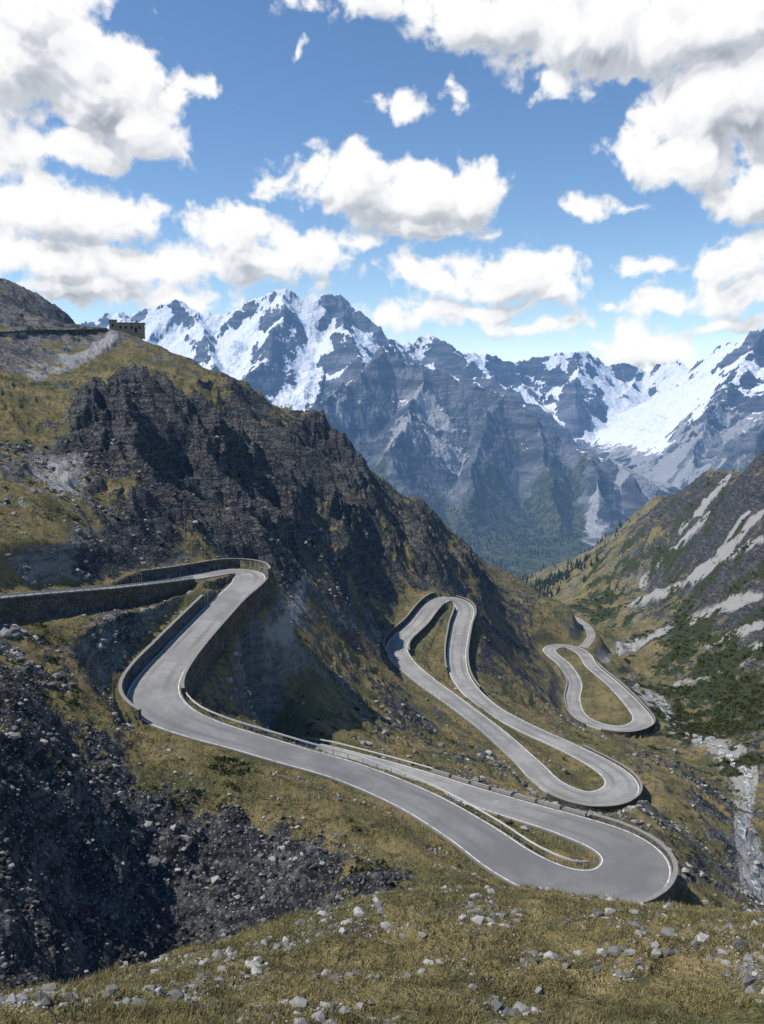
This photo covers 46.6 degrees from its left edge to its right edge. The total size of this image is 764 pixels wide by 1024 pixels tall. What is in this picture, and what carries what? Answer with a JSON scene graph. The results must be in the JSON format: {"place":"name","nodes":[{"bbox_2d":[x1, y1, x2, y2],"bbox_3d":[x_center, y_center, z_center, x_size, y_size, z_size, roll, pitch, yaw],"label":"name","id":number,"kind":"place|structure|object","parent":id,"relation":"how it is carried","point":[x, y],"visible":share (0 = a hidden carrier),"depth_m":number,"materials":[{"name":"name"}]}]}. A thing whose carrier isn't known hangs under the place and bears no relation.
{"place":"outdoors","nodes":[
{"label":"outdoors","id":0,"kind":"place"},
{"bbox_2d":[2,330,109,336],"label":"road","id":1,"kind":"structure","parent":0,"point":[14,334],"depth_m":376.38,"materials":[{"name":"grey asphalt"}]},
{"bbox_2d":[0,328,107,335],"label":"stone parapet","id":2,"kind":"structure","parent":1,"relation":"on","point":[75,331],"depth_m":411.68,"materials":[{"name":"grey stone"}]},
{"bbox_2d":[1,569,672,901],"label":"mountain road","id":3,"kind":"structure","parent":0,"point":[630,866],"depth_m":129.69,"materials":[{"name":"grey asphalt"}]},
{"bbox_2d":[0,278,763,1023],"bbox_3d":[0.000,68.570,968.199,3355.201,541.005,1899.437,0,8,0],"label":"terrain","id":4,"kind":"structure","parent":0,"point":[408,560],"depth_m":207.63,"materials":[{"name":"plant"}]},
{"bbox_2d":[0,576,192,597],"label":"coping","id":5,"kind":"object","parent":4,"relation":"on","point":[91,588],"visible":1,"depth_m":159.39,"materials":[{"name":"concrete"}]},
{"bbox_2d":[0,579,194,623],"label":"retaining wall","id":6,"kind":"structure","parent":4,"relation":"on","point":[29,604],"depth_m":157.75,"materials":[{"name":"stone"}]},
{"bbox_2d":[0,578,194,598],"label":"coping","id":7,"kind":"object","parent":6,"relation":"on","point":[93,590],"visible":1,"depth_m":159.55,"materials":[{"name":"grey concrete"}]},
{"bbox_2d":[108,319,145,338],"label":"stone hut","id":8,"kind":"object","parent":4,"relation":"on","point":[136,329],"visible":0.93,"depth_m":441.25,"materials":[{"name":"stone"}]},
{"bbox_2d":[120,597,202,719],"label":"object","id":9,"kind":"object","parent":4,"relation":"on","point":[137,713],"visible":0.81,"depth_m":161.12,"materials":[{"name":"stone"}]},
{"bbox_2d":[118,595,203,710],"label":"coping","id":10,"kind":"object","parent":9,"relation":"on","point":[122,694],"visible":1,"depth_m":153.69,"materials":[{"name":"grey concrete"}]},
{"bbox_2d":[139,559,269,580],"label":"retaining wall","id":11,"kind":"structure","parent":4,"relation":"on","point":[234,562],"depth_m":212.79,"materials":[{"name":"stone"}]},
{"bbox_2d":[138,558,270,570],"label":"coping","id":12,"kind":"object","parent":11,"relation":"on","point":[268,565],"visible":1,"depth_m":209.57,"materials":[{"name":"grey concrete"}]},
{"bbox_2d":[0,654,412,989],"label":"slate scree","id":13,"kind":"structure","parent":4,"relation":"on","point":[7,967],"depth_m":99.26,"materials":[{"name":"grey stone"}]},
{"bbox_2d":[181,580,267,699],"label":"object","id":14,"kind":"object","parent":4,"relation":"on","point":[238,620],"visible":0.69,"depth_m":173.95,"materials":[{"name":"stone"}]},
{"bbox_2d":[181,578,267,688],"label":"coping","id":15,"kind":"object","parent":14,"relation":"on","point":[211,636],"visible":1,"depth_m":167.13,"materials":[{"name":"grey concrete"}]},
{"bbox_2d":[298,737,432,770],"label":"guard rail","id":16,"kind":"object","parent":4,"relation":"on","point":[366,750],"visible":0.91,"depth_m":169.30,"materials":[{"name":"metal"}]},
{"bbox_2d":[0,428,758,908],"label":"juniper scrub","id":17,"kind":"object","parent":4,"relation":"on","point":[234,786],"visible":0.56,"depth_m":125.59,"materials":[{"name":"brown plant"}]},
{"bbox_2d":[0,880,763,1023],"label":"grass tufts","id":18,"kind":"object","parent":4,"relation":"on","point":[576,1016],"visible":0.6,"depth_m":30.41,"materials":[{"name":"green plant"}]},
{"bbox_2d":[0,885,763,1023],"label":"foreground stones","id":19,"kind":"object","parent":4,"relation":"on","point":[747,981],"visible":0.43,"depth_m":31.62,"materials":[{"name":"grey stone"}]},
{"bbox_2d":[0,374,763,912],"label":"boulders","id":20,"kind":"object","parent":4,"relation":"on","point":[26,664],"visible":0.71,"depth_m":172.05,"materials":[{"name":"grey stone"}]},
{"bbox_2d":[0,375,763,910],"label":"field stones","id":21,"kind":"object","parent":4,"relation":"on","point":[274,735],"visible":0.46,"depth_m":128.89,"materials":[{"name":"grey stone"}]},
{"bbox_2d":[0,885,763,1023],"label":"pebbles","id":22,"kind":"object","parent":4,"relation":"on","point":[9,1003],"visible":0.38,"depth_m":31.37,"materials":[{"name":"grey stone"}]},
{"bbox_2d":[186,692,587,868],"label":"guard rail","id":23,"kind":"object","parent":4,"relation":"on","point":[487,814],"visible":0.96,"depth_m":131.13,"materials":[{"name":"metal"}]},
{"bbox_2d":[15,292,763,900],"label":"crag blocks","id":24,"kind":"structure","parent":4,"relation":"on","point":[175,494],"depth_m":250.12,"materials":[{"name":"stone"}]},
{"bbox_2d":[383,593,434,655],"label":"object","id":25,"kind":"object","parent":4,"relation":"on","point":[414,609],"visible":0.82,"depth_m":333.60,"materials":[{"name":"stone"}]},
{"bbox_2d":[383,592,434,652],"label":"coping","id":26,"kind":"object","parent":25,"relation":"on","point":[401,621],"visible":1,"depth_m":325.81,"materials":[{"name":"grey concrete"}]},
{"bbox_2d":[408,603,445,651],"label":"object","id":27,"kind":"object","parent":4,"relation":"on","point":[418,635],"visible":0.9,"depth_m":326.95,"materials":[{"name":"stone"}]},
{"bbox_2d":[408,602,445,649],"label":"coping","id":28,"kind":"object","parent":27,"relation":"on","point":[424,626],"visible":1,"depth_m":324.20,"materials":[{"name":"grey concrete"}]},
{"bbox_2d":[391,661,538,786],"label":"guard rail","id":29,"kind":"object","parent":4,"relation":"on","point":[471,725],"visible":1,"depth_m":251.23,"materials":[{"name":"metal"}]},
{"bbox_2d":[456,596,480,689],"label":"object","id":30,"kind":"object","parent":4,"relation":"on","point":[473,626],"visible":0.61,"depth_m":333.52,"materials":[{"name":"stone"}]},
{"bbox_2d":[456,595,480,686],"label":"coping","id":31,"kind":"object","parent":30,"relation":"on","point":[478,684],"visible":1,"depth_m":319.01,"materials":[{"name":"grey concrete"}]},
{"bbox_2d":[431,772,586,816],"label":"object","id":32,"kind":"object","parent":4,"relation":"on","point":[510,796],"visible":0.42,"depth_m":142.25,"materials":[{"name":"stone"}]},
{"bbox_2d":[431,769,586,815],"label":"parapet blocks","id":33,"kind":"structure","parent":32,"relation":"on","point":[524,797],"depth_m":141.76,"materials":[{"name":"grey concrete"}]},
{"bbox_2d":[559,668,584,726],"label":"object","id":34,"kind":"object","parent":4,"relation":"on","point":[575,721],"visible":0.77,"depth_m":363.63,"materials":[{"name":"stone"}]},
{"bbox_2d":[559,666,584,723],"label":"coping","id":35,"kind":"object","parent":34,"relation":"on","point":[564,695],"visible":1,"depth_m":383.71,"materials":[{"name":"grey concrete"}]},
{"bbox_2d":[518,513,638,596],"bbox_3d":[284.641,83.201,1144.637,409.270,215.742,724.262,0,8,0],"label":"conifer forest","id":36,"kind":"object","parent":4,"relation":"on","point":[549,581],"visible":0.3,"depth_m":885.07,"materials":[{"name":"green plant"}]},
{"bbox_2d":[547,745,641,811],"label":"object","id":37,"kind":"object","parent":4,"relation":"on","point":[581,807],"visible":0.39,"depth_m":216.51,"materials":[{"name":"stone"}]},
{"bbox_2d":[547,744,642,806],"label":"coping","id":38,"kind":"object","parent":37,"relation":"on","point":[640,790],"visible":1,"depth_m":219.19,"materials":[{"name":"grey concrete"}]},
{"bbox_2d":[598,663,641,701],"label":"guard rail","id":39,"kind":"object","parent":4,"relation":"on","point":[618,681],"visible":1,"depth_m":400.81,"materials":[{"name":"metal"}]},
{"bbox_2d":[601,700,654,738],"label":"retaining wall","id":40,"kind":"structure","parent":4,"relation":"on","point":[638,733],"depth_m":344.27,"materials":[{"name":"stone"}]},
{"bbox_2d":[601,699,654,731],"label":"coping","id":41,"kind":"object","parent":40,"relation":"on","point":[640,729],"visible":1,"depth_m":345.98,"materials":[{"name":"grey concrete"}]},
{"bbox_2d":[593,816,676,903],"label":"retaining wall","id":42,"kind":"structure","parent":4,"relation":"on","point":[670,893],"depth_m":117.57,"materials":[{"name":"stone"}]},
{"bbox_2d":[593,813,677,902],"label":"coping","id":43,"kind":"object","parent":42,"relation":"on","point":[668,886],"visible":0.81,"depth_m":114.15,"materials":[{"name":"grey concrete"}]},
{"bbox_2d":[569,480,763,775],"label":"dwarf pine shrubs","id":44,"kind":"object","parent":4,"relation":"on","point":[718,718],"visible":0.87,"depth_m":387.02,"materials":[{"name":"green plant"}]},
{"bbox_2d":[636,683,763,905],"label":"stream","id":45,"kind":"structure","parent":4,"relation":"on","point":[756,871],"depth_m":273.64,"materials":[{"name":"liquid"}]},
{"bbox_2d":[0,0,763,370],"bbox_3d":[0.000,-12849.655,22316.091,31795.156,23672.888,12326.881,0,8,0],"label":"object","id":46,"kind":"structure","parent":0,"point":[116,100],"depth_m":26799.66,"materials":[{"name":"white"}]},
{"bbox_2d":[75,288,763,576],"bbox_3d":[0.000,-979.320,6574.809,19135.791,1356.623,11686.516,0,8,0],"label":"mountain range","id":47,"kind":"structure","parent":0,"point":[428,418],"depth_m":5175.25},
{"bbox_2d":[369,448,622,569],"bbox_3d":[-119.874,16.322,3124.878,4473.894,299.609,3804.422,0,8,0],"label":"forest","id":48,"kind":"object","parent":47,"relation":"on","point":[518,552],"visible":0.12,"depth_m":3439.74,"materials":[{"name":"green plant"}]},
{"bbox_2d":[386,597,639,804],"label":"mountain road","id":49,"kind":"structure","parent":0,"point":[621,785],"depth_m":262.64,"materials":[{"name":"grey asphalt"}]},
{"bbox_2d":[575,616,594,647],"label":"mountain road","id":50,"kind":"structure","parent":0,"point":[587,642],"depth_m":478.10,"materials":[{"name":"grey asphalt"}]},
{"bbox_2d":[542,644,653,730],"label":"mountain road","id":51,"kind":"structure","parent":0,"point":[642,717],"depth_m":387.33,"materials":[{"name":"grey asphalt"}]},
{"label":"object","id":52,"kind":"object","parent":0,"visible":0},
{"bbox_2d":[444,606,454,667],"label":"coping","id":53,"kind":"object","parent":52,"relation":"on","point":[446,637],"visible":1,"depth_m":321.89,"materials":[{"name":"grey concrete"}]}
]}

